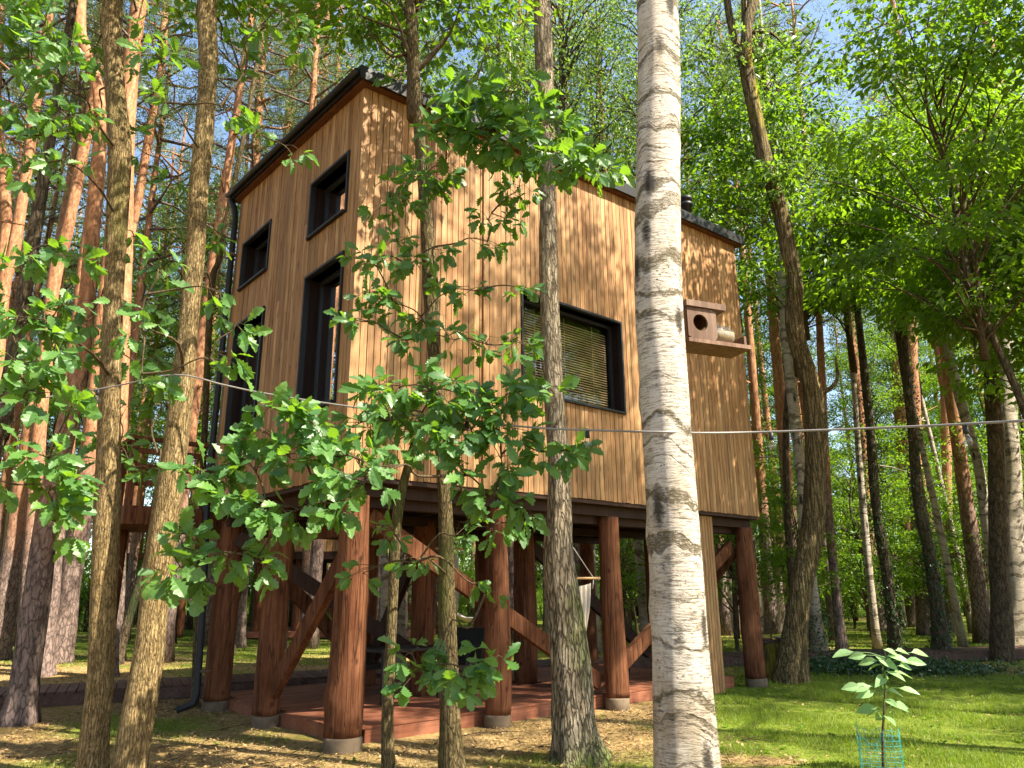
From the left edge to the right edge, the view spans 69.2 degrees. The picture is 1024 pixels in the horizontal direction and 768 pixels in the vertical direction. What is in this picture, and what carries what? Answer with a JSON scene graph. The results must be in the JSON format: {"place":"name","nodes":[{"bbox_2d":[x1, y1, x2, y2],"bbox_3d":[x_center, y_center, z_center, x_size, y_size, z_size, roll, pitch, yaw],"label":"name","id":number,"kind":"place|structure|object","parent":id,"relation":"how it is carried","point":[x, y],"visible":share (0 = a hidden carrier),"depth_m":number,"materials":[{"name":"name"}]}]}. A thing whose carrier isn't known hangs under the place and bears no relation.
{"place":"outdoors","nodes":[
{"label":"outdoors","id":0,"kind":"place"},
{"bbox_2d":[0,597,1023,767],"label":"ground","id":1,"kind":"structure","parent":0,"point":[54,712],"depth_m":9.29,"materials":[{"name":"brown soil"}]},
{"bbox_2d":[0,0,77,463],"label":"pine tree","id":2,"kind":"object","parent":1,"relation":"on","point":[24,291],"visible":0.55,"depth_m":9.87,"materials":[{"name":"brown plant"}]},
{"bbox_2d":[0,0,100,264],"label":"pine tree","id":3,"kind":"object","parent":1,"relation":"on","point":[5,207],"visible":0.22,"depth_m":20.81,"materials":[{"name":"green plant"}]},
{"bbox_2d":[0,0,106,727],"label":"pine tree","id":4,"kind":"object","parent":1,"relation":"on","point":[21,706],"visible":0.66,"depth_m":10.64,"materials":[{"name":"brown plant"}]},
{"bbox_2d":[0,0,123,379],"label":"pine tree","id":5,"kind":"object","parent":1,"relation":"on","point":[15,235],"visible":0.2,"depth_m":19.39,"materials":[{"name":"brown plant"}]},
{"bbox_2d":[2,2,140,428],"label":"pine tree","id":6,"kind":"object","parent":1,"relation":"on","point":[13,291],"visible":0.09,"depth_m":26.70,"materials":[{"name":"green plant"}]},
{"bbox_2d":[0,1,153,557],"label":"pine tree","id":7,"kind":"object","parent":1,"relation":"on","point":[19,405],"visible":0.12,"depth_m":24.89,"materials":[{"name":"green plant"}]},
{"bbox_2d":[0,0,159,659],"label":"pine tree","id":8,"kind":"object","parent":1,"relation":"on","point":[10,561],"visible":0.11,"depth_m":21.10,"materials":[{"name":"brown plant"}]},
{"bbox_2d":[0,0,184,626],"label":"pine tree","id":9,"kind":"object","parent":1,"relation":"on","point":[53,283],"visible":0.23,"depth_m":21.34,"materials":[{"name":"brown plant"}]},
{"bbox_2d":[4,213,182,645],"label":"broadleaf tree","id":10,"kind":"object","parent":1,"relation":"on","point":[52,407],"visible":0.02,"depth_m":28.36,"materials":[{"name":"green plant"}]},
{"bbox_2d":[28,0,197,663],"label":"pine tree","id":11,"kind":"object","parent":1,"relation":"on","point":[67,622],"visible":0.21,"depth_m":19.94,"materials":[{"name":"brown plant"}]},
{"bbox_2d":[41,0,196,676],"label":"pine tree","id":12,"kind":"object","parent":1,"relation":"on","point":[49,669],"visible":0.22,"depth_m":16.57,"materials":[{"name":"brown plant"}]},
{"bbox_2d":[119,558,143,664],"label":"dark tree","id":13,"kind":"object","parent":1,"relation":"on","point":[128,618],"visible":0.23,"depth_m":18.93,"materials":[{"name":"brown plant"}]},
{"bbox_2d":[86,0,197,676],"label":"pine tree","id":14,"kind":"object","parent":1,"relation":"on","point":[137,10],"visible":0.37,"depth_m":19.43,"materials":[{"name":"brown plant"}]},
{"bbox_2d":[0,0,296,767],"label":"oak tree","id":15,"kind":"object","parent":1,"relation":"on","point":[75,497],"visible":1,"depth_m":7.41,"materials":[{"name":"green plant"}]},
{"bbox_2d":[64,115,233,640],"bbox_3d":[-15.014,-0.824,29.946,7.179,21.506,6.810,-13,-20,37],"label":"pine tree","id":16,"kind":"object","parent":1,"relation":"on","point":[133,562],"visible":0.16,"depth_m":30.08,"materials":[{"name":"green plant"}]},
{"bbox_2d":[53,0,262,430],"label":"pine tree","id":17,"kind":"object","parent":1,"relation":"on","point":[153,202],"visible":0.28,"depth_m":24.81,"materials":[{"name":"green plant"}]},
{"bbox_2d":[86,0,248,660],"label":"pine tree","id":18,"kind":"object","parent":1,"relation":"on","point":[142,171],"visible":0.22,"depth_m":23.81,"materials":[{"name":"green plant"}]},
{"bbox_2d":[99,174,240,643],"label":"broadleaf tree","id":19,"kind":"object","parent":1,"relation":"on","point":[157,343],"visible":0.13,"depth_m":28.78,"materials":[{"name":"green plant"}]},
{"bbox_2d":[131,255,232,508],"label":"broadleaf tree","id":20,"kind":"object","parent":1,"relation":"on","point":[159,433],"visible":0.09,"depth_m":35.22,"materials":[{"name":"green plant"}]},
{"bbox_2d":[141,35,306,646],"bbox_3d":[-9.994,-2.999,27.312,7.500,24.212,6.996,-5,-16,15],"label":"pine tree","id":21,"kind":"object","parent":1,"relation":"on","point":[208,611],"visible":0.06,"depth_m":27.44,"materials":[{"name":"green plant"}]},
{"bbox_2d":[190,32,263,706],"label":"greenish tree","id":22,"kind":"object","parent":1,"relation":"on","point":[206,375],"visible":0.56,"depth_m":13.21,"materials":[{"name":"brown wood"}]},
{"bbox_2d":[137,0,346,350],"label":"pine tree","id":23,"kind":"object","parent":1,"relation":"on","point":[253,147],"visible":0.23,"depth_m":25.75,"materials":[{"name":"green plant"}]},
{"bbox_2d":[157,0,336,662],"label":"pine tree","id":24,"kind":"object","parent":1,"relation":"on","point":[169,656],"visible":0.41,"depth_m":22.94,"materials":[{"name":"brown plant"}]},
{"bbox_2d":[178,0,346,652],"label":"pine tree","id":25,"kind":"object","parent":1,"relation":"on","point":[265,63],"visible":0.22,"depth_m":26.68,"materials":[{"name":"green plant"}]},
{"bbox_2d":[86,0,440,767],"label":"oak tree","id":26,"kind":"object","parent":1,"relation":"on","point":[138,716],"visible":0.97,"depth_m":7.68,"materials":[{"name":"green plant"}]},
{"bbox_2d":[221,4,332,647],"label":"pine tree","id":27,"kind":"object","parent":1,"relation":"on","point":[240,640],"visible":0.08,"depth_m":24.31,"materials":[{"name":"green plant"}]},
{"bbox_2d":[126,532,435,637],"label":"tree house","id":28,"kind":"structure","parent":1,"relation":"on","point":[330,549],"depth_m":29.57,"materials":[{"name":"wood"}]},
{"bbox_2d":[218,0,389,148],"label":"pine tree","id":29,"kind":"object","parent":1,"relation":"on","point":[310,101],"visible":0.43,"depth_m":22.10,"materials":[{"name":"green plant"}]},
{"bbox_2d":[238,31,386,649],"bbox_3d":[-6.950,-2.541,26.119,5.279,22.600,5.182,0,-16,0],"label":"pine tree","id":30,"kind":"object","parent":1,"relation":"on","point":[295,122],"visible":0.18,"depth_m":27.65,"materials":[{"name":"green plant"}]},
{"bbox_2d":[281,1,392,648],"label":"pine tree","id":31,"kind":"object","parent":1,"relation":"on","point":[316,558],"visible":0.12,"depth_m":23.93,"materials":[{"name":"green plant"}]},
{"bbox_2d":[138,0,634,767],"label":"oak tree","id":32,"kind":"object","parent":1,"relation":"on","point":[316,436],"visible":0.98,"depth_m":6.79,"materials":[{"name":"green plant"}]},
{"bbox_2d":[328,0,460,664],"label":"tree","id":33,"kind":"object","parent":1,"relation":"on","point":[401,622],"visible":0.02,"depth_m":20.43,"materials":[{"name":"green plant"}]},
{"bbox_2d":[31,697,774,767],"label":"fallen twigs","id":34,"kind":"object","parent":1,"relation":"on","point":[371,750],"visible":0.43,"depth_m":8.44,"materials":[{"name":"brown wood"}]},
{"bbox_2d":[379,419,460,767],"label":"slim sapling","id":35,"kind":"object","parent":1,"relation":"on","point":[411,459],"visible":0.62,"depth_m":7.24,"materials":[{"name":"brown plant"}]},
{"bbox_2d":[116,64,767,754],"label":"tree house","id":36,"kind":"structure","parent":1,"relation":"on","point":[352,130],"depth_m":11.29,"materials":[{"name":"brown wood"}]},
{"bbox_2d":[221,305,265,444],"bbox_3d":[-4.142,-0.104,11.793,0.335,2.010,1.210,13,-20,-39],"label":"window","id":37,"kind":"structure","parent":36,"relation":"in","point":[254,362],"depth_m":12.08,"materials":[{"name":"black glass"}]},
{"bbox_2d":[237,219,271,291],"bbox_3d":[-4.161,-2.087,12.350,0.335,0.890,1.180,13,-20,-39],"label":"window","id":38,"kind":"structure","parent":36,"relation":"in","point":[261,258],"depth_m":12.62,"materials":[{"name":"black metal"}]},
{"bbox_2d":[296,250,344,407],"bbox_3d":[-2.457,-0.620,9.895,0.335,2.040,1.130,13,-20,-39],"label":"window","id":39,"kind":"structure","parent":36,"relation":"in","point":[327,341],"depth_m":10.16,"materials":[{"name":"black glass"}]},
{"bbox_2d":[305,150,350,240],"bbox_3d":[-2.479,-2.593,10.453,0.335,0.920,1.150,13,-20,-39],"label":"window","id":40,"kind":"structure","parent":36,"relation":"in","point":[335,205],"depth_m":10.67,"materials":[{"name":"black metal"}]},
{"bbox_2d":[520,290,626,414],"bbox_3d":[0.924,-0.437,11.803,2.270,1.620,0.335,13,-20,-39],"label":"window","id":41,"kind":"structure","parent":36,"relation":"in","point":[526,301],"depth_m":12.22,"materials":[{"name":"black glass"}]},
{"bbox_2d":[228,664,734,742],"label":"wooden deck","id":42,"kind":"structure","parent":1,"relation":"on","point":[302,708],"depth_m":10.44,"materials":[{"name":"brown wood"}]},
{"bbox_2d":[457,627,484,679],"bbox_3d":[-0.834,4.505,12.214,0.600,0.925,0.678,-9,-18,27],"label":"wicker chair","id":43,"kind":"object","parent":42,"relation":"on","point":[474,636],"visible":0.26,"depth_m":12.43,"materials":[{"name":"black wicker"}]},
{"bbox_2d":[445,2,562,146],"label":"birch tree","id":44,"kind":"object","parent":1,"relation":"on","point":[503,55],"visible":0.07,"depth_m":23.74,"materials":[{"name":"green plant"}]},
{"bbox_2d":[0,678,1023,767],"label":"grass","id":45,"kind":"structure","parent":1,"relation":"on","point":[978,690],"depth_m":9.57,"materials":[{"name":"green plant"}]},
{"bbox_2d":[0,679,1023,767],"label":"leaf litter","id":46,"kind":"object","parent":1,"relation":"on","point":[322,753],"visible":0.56,"depth_m":8.54,"materials":[{"name":"brown plant"}]},
{"bbox_2d":[0,645,1023,709],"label":"boardwalk","id":47,"kind":"structure","parent":1,"relation":"on","point":[74,693],"depth_m":13.48,"materials":[{"name":"brown wood"}]},
{"bbox_2d":[441,0,605,642],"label":"pine tree","id":48,"kind":"object","parent":1,"relation":"on","point":[510,567],"visible":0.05,"depth_m":26.17,"materials":[{"name":"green plant"}]},
{"bbox_2d":[474,0,598,634],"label":"birch tree","id":49,"kind":"object","parent":1,"relation":"on","point":[545,601],"visible":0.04,"depth_m":28.27,"materials":[{"name":"green plant"}]},
{"bbox_2d":[493,0,613,767],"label":"mossy tree","id":50,"kind":"object","parent":1,"relation":"on","point":[576,740],"visible":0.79,"depth_m":8.10,"materials":[{"name":"brown plant"}]},
{"bbox_2d":[478,0,637,653],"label":"birch tree","id":51,"kind":"object","parent":1,"relation":"on","point":[563,75],"visible":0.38,"depth_m":25.21,"materials":[{"name":"green plant"}]},
{"bbox_2d":[577,538,644,621],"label":"young tree","id":52,"kind":"object","parent":1,"relation":"on","point":[623,559],"visible":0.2,"depth_m":25.66,"materials":[{"name":"green plant"}]},
{"bbox_2d":[536,0,693,631],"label":"birch tree","id":53,"kind":"object","parent":1,"relation":"on","point":[642,599],"visible":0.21,"depth_m":27.47,"materials":[{"name":"green plant"}]},
{"bbox_2d":[565,0,771,262],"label":"birch tree","id":54,"kind":"object","parent":1,"relation":"on","point":[682,10],"visible":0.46,"depth_m":23.80,"materials":[{"name":"green plant"}]},
{"bbox_2d":[634,0,721,767],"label":"birch tree","id":55,"kind":"object","parent":1,"relation":"on","point":[685,733],"visible":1,"depth_m":5.57,"materials":[{"name":"white plant"}]},
{"bbox_2d":[0,374,1023,449],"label":"cable","id":56,"kind":"object","parent":55,"relation":"attached to","point":[965,429],"visible":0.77,"depth_m":5.75,"materials":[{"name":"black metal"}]},
{"bbox_2d":[683,299,751,358],"bbox_3d":[1.662,-0.395,6.311,0.691,0.730,0.300,6,-17,-21],"label":"animal feeder","id":57,"kind":"object","parent":55,"relation":"attached to","point":[699,316],"visible":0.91,"depth_m":6.21,"materials":[{"name":"brown wood"}]},
{"bbox_2d":[680,102,744,635],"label":"pine tree","id":58,"kind":"object","parent":1,"relation":"on","point":[725,623],"visible":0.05,"depth_m":28.50,"materials":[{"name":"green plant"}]},
{"bbox_2d":[684,7,780,634],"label":"pine tree","id":59,"kind":"object","parent":1,"relation":"on","point":[770,612],"visible":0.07,"depth_m":30.91,"materials":[{"name":"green plant"}]},
{"bbox_2d":[679,1,814,636],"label":"birch tree","id":60,"kind":"object","parent":1,"relation":"on","point":[715,77],"visible":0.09,"depth_m":29.59,"materials":[{"name":"green plant"}]},
{"bbox_2d":[710,168,788,599],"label":"pine tree","id":61,"kind":"object","parent":1,"relation":"on","point":[766,412],"visible":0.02,"depth_m":38.01,"materials":[{"name":"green plant"}]},
{"bbox_2d":[713,429,797,651],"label":"young tree","id":62,"kind":"object","parent":1,"relation":"on","point":[733,588],"visible":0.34,"depth_m":20.73,"materials":[{"name":"green plant"}]},
{"bbox_2d":[726,564,786,632],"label":"shed","id":63,"kind":"structure","parent":1,"relation":"on","point":[781,610],"depth_m":30.55,"materials":[{"name":"grey wood"}]},
{"bbox_2d":[681,0,832,644],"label":"pine tree","id":64,"kind":"object","parent":1,"relation":"on","point":[778,383],"visible":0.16,"depth_m":25.25,"materials":[{"name":"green plant"}]},
{"bbox_2d":[681,0,838,684],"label":"crooked tree","id":65,"kind":"object","parent":1,"relation":"on","point":[791,666],"visible":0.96,"depth_m":15.59,"materials":[{"name":"brown plant"}]},
{"bbox_2d":[740,269,804,533],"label":"broadleaf tree","id":66,"kind":"object","parent":1,"relation":"on","point":[772,477],"visible":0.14,"depth_m":33.73,"materials":[{"name":"green plant"}]},
{"bbox_2d":[709,0,837,651],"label":"birch tree","id":67,"kind":"object","parent":1,"relation":"on","point":[818,642],"visible":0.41,"depth_m":20.47,"materials":[{"name":"green plant"}]},
{"bbox_2d":[696,24,851,640],"bbox_3d":[10.432,-3.460,28.072,5.712,25.226,5.852,9,-18,-31],"label":"pine tree","id":68,"kind":"object","parent":1,"relation":"on","point":[828,600],"visible":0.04,"depth_m":27.04,"materials":[{"name":"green plant"}]},
{"bbox_2d":[724,87,860,637],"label":"birch tree","id":69,"kind":"object","parent":1,"relation":"on","point":[795,369],"visible":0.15,"depth_m":22.74,"materials":[{"name":"green plant"}]},
{"bbox_2d":[742,235,842,518],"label":"birch tree","id":70,"kind":"object","parent":1,"relation":"on","point":[767,339],"visible":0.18,"depth_m":34.47,"materials":[{"name":"green plant"}]},
{"bbox_2d":[750,479,855,605],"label":"young tree","id":71,"kind":"object","parent":1,"relation":"on","point":[823,578],"visible":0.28,"depth_m":21.64,"materials":[{"name":"green plant"}]},
{"bbox_2d":[735,0,900,649],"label":"birch tree","id":72,"kind":"object","parent":1,"relation":"on","point":[841,641],"visible":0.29,"depth_m":22.88,"materials":[{"name":"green plant"}]},
{"bbox_2d":[680,35,957,587],"bbox_3d":[8.125,-1.379,20.615,8.661,17.212,8.294,-6,-16,18],"label":"linden tree","id":73,"kind":"object","parent":1,"relation":"on","point":[700,201],"visible":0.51,"depth_m":20.48,"materials":[{"name":"green plant"}]},
{"bbox_2d":[788,111,886,631],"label":"pine tree","id":74,"kind":"object","parent":1,"relation":"on","point":[882,625],"visible":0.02,"depth_m":32.89,"materials":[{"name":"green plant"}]},
{"bbox_2d":[746,120,936,648],"bbox_3d":[10.591,-0.653,22.325,5.624,16.675,6.131,0,-16,0],"label":"ivy clad tree","id":75,"kind":"object","parent":1,"relation":"on","point":[894,635],"visible":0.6,"depth_m":21.40,"materials":[{"name":"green plant"}]},
{"bbox_2d":[773,93,912,648],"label":"birch tree","id":76,"kind":"object","parent":1,"relation":"on","point":[875,632],"visible":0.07,"depth_m":22.86,"materials":[{"name":"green plant"}]},
{"bbox_2d":[792,447,919,641],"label":"young tree","id":77,"kind":"object","parent":1,"relation":"on","point":[853,520],"visible":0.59,"depth_m":24.15,"materials":[{"name":"green plant"}]},
{"bbox_2d":[823,313,894,621],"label":"birch tree","id":78,"kind":"object","parent":1,"relation":"on","point":[840,338],"visible":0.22,"depth_m":39.92,"materials":[{"name":"green plant"}]},
{"bbox_2d":[723,645,1023,679],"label":"ivy carpet","id":79,"kind":"object","parent":1,"relation":"on","point":[849,666],"visible":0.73,"depth_m":15.20,"materials":[{"name":"green plant"}]},
{"bbox_2d":[734,0,1023,418],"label":"linden tree","id":80,"kind":"object","parent":1,"relation":"on","point":[957,324],"visible":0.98,"depth_m":14.27,"materials":[{"name":"green plant"}]},
{"bbox_2d":[832,648,927,767],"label":"young sapling","id":81,"kind":"object","parent":1,"relation":"on","point":[863,690],"visible":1,"depth_m":7.22,"materials":[{"name":"green plant"}]},
{"bbox_2d":[813,323,953,627],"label":"broadleaf tree","id":82,"kind":"object","parent":1,"relation":"on","point":[842,366],"visible":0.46,"depth_m":35.59,"materials":[{"name":"green plant"}]},
{"bbox_2d":[829,423,946,619],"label":"young tree","id":83,"kind":"object","parent":1,"relation":"on","point":[850,566],"visible":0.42,"depth_m":27.21,"materials":[{"name":"green plant"}]},
{"bbox_2d":[840,33,935,634],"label":"pine tree","id":84,"kind":"object","parent":1,"relation":"on","point":[922,613],"visible":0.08,"depth_m":28.92,"materials":[{"name":"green plant"}]},
{"bbox_2d":[831,472,957,629],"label":"young tree","id":85,"kind":"object","parent":1,"relation":"on","point":[901,484],"visible":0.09,"depth_m":32.40,"materials":[{"name":"green plant"}]},
{"bbox_2d":[822,101,968,646],"bbox_3d":[12.720,-1.104,24.229,4.786,18.562,4.510,-15,-21,42],"label":"birch tree","id":86,"kind":"object","parent":1,"relation":"on","point":[962,641],"visible":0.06,"depth_m":22.63,"materials":[{"name":"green plant"}]},
{"bbox_2d":[790,87,1007,648],"bbox_3d":[11.594,-0.757,20.896,6.710,16.097,6.903,0,-16,0],"label":"ivy clad tree","id":87,"kind":"object","parent":1,"relation":"on","point":[941,635],"visible":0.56,"depth_m":19.95,"materials":[{"name":"green plant"}]},
{"bbox_2d":[841,183,971,632],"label":"birch tree","id":88,"kind":"object","parent":1,"relation":"on","point":[967,606],"visible":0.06,"depth_m":30.16,"materials":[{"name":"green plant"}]},
{"bbox_2d":[828,298,987,526],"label":"broadleaf tree","id":89,"kind":"object","parent":1,"relation":"on","point":[937,418],"visible":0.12,"depth_m":42.39,"materials":[{"name":"green plant"}]},
{"bbox_2d":[861,66,955,632],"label":"pine tree","id":90,"kind":"object","parent":1,"relation":"on","point":[947,467],"visible":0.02,"depth_m":30.20,"materials":[{"name":"green plant"}]},
{"bbox_2d":[830,0,989,643],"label":"pine tree","id":91,"kind":"object","parent":1,"relation":"on","point":[979,600],"visible":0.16,"depth_m":24.57,"materials":[{"name":"brown plant"}]},
{"bbox_2d":[837,430,987,604],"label":"young tree","id":92,"kind":"object","parent":1,"relation":"on","point":[908,519],"visible":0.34,"depth_m":27.66,"materials":[{"name":"green plant"}]},
{"bbox_2d":[890,197,939,627],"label":"pine tree","id":93,"kind":"object","parent":1,"relation":"on","point":[910,615],"depth_m":35.68,"materials":[{"name":"green plant"}]},
{"bbox_2d":[820,59,1023,661],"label":"dark tree","id":94,"kind":"object","parent":1,"relation":"on","point":[1001,636],"visible":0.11,"depth_m":18.78,"materials":[{"name":"green plant"}]},
{"bbox_2d":[858,66,989,589],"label":"tree","id":95,"kind":"object","parent":1,"relation":"on","point":[978,467],"visible":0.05,"depth_m":22.62,"materials":[{"name":"plant"}]},
{"bbox_2d":[828,73,1023,405],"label":"linden tree","id":96,"kind":"object","parent":1,"relation":"on","point":[989,389],"visible":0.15,"depth_m":18.58,"materials":[{"name":"green plant"}]},
{"bbox_2d":[905,498,989,599],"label":"young tree","id":97,"kind":"object","parent":1,"relation":"on","point":[958,545],"visible":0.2,"depth_m":26.48,"materials":[{"name":"green plant"}]},
{"bbox_2d":[891,36,1023,645],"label":"birch tree","id":98,"kind":"object","parent":1,"relation":"on","point":[1014,491],"visible":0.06,"depth_m":21.27,"materials":[{"name":"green plant"}]},
{"bbox_2d":[897,347,1023,569],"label":"young tree","id":99,"kind":"object","parent":1,"relation":"on","point":[981,441],"visible":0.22,"depth_m":24.57,"materials":[{"name":"green plant"}]},
{"bbox_2d":[915,120,1023,407],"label":"linden tree","id":100,"kind":"object","parent":1,"relation":"on","point":[993,362],"visible":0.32,"depth_m":15.85,"materials":[{"name":"green plant"}]},
{"bbox_2d":[918,310,1023,506],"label":"broadleaf tree","id":101,"kind":"object","parent":1,"relation":"on","point":[979,414],"visible":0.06,"depth_m":37.24,"materials":[{"name":"green plant"}]},
{"bbox_2d":[0,0,1023,584],"label":"sky","id":102,"kind":"structure","parent":0,"point":[831,36],"materials":[{"name":"blue"}]},
{"bbox_2d":[0,629,1023,685],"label":"grass","id":103,"kind":"structure","parent":0,"point":[839,677],"depth_m":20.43,"materials":[{"name":"green plant"}]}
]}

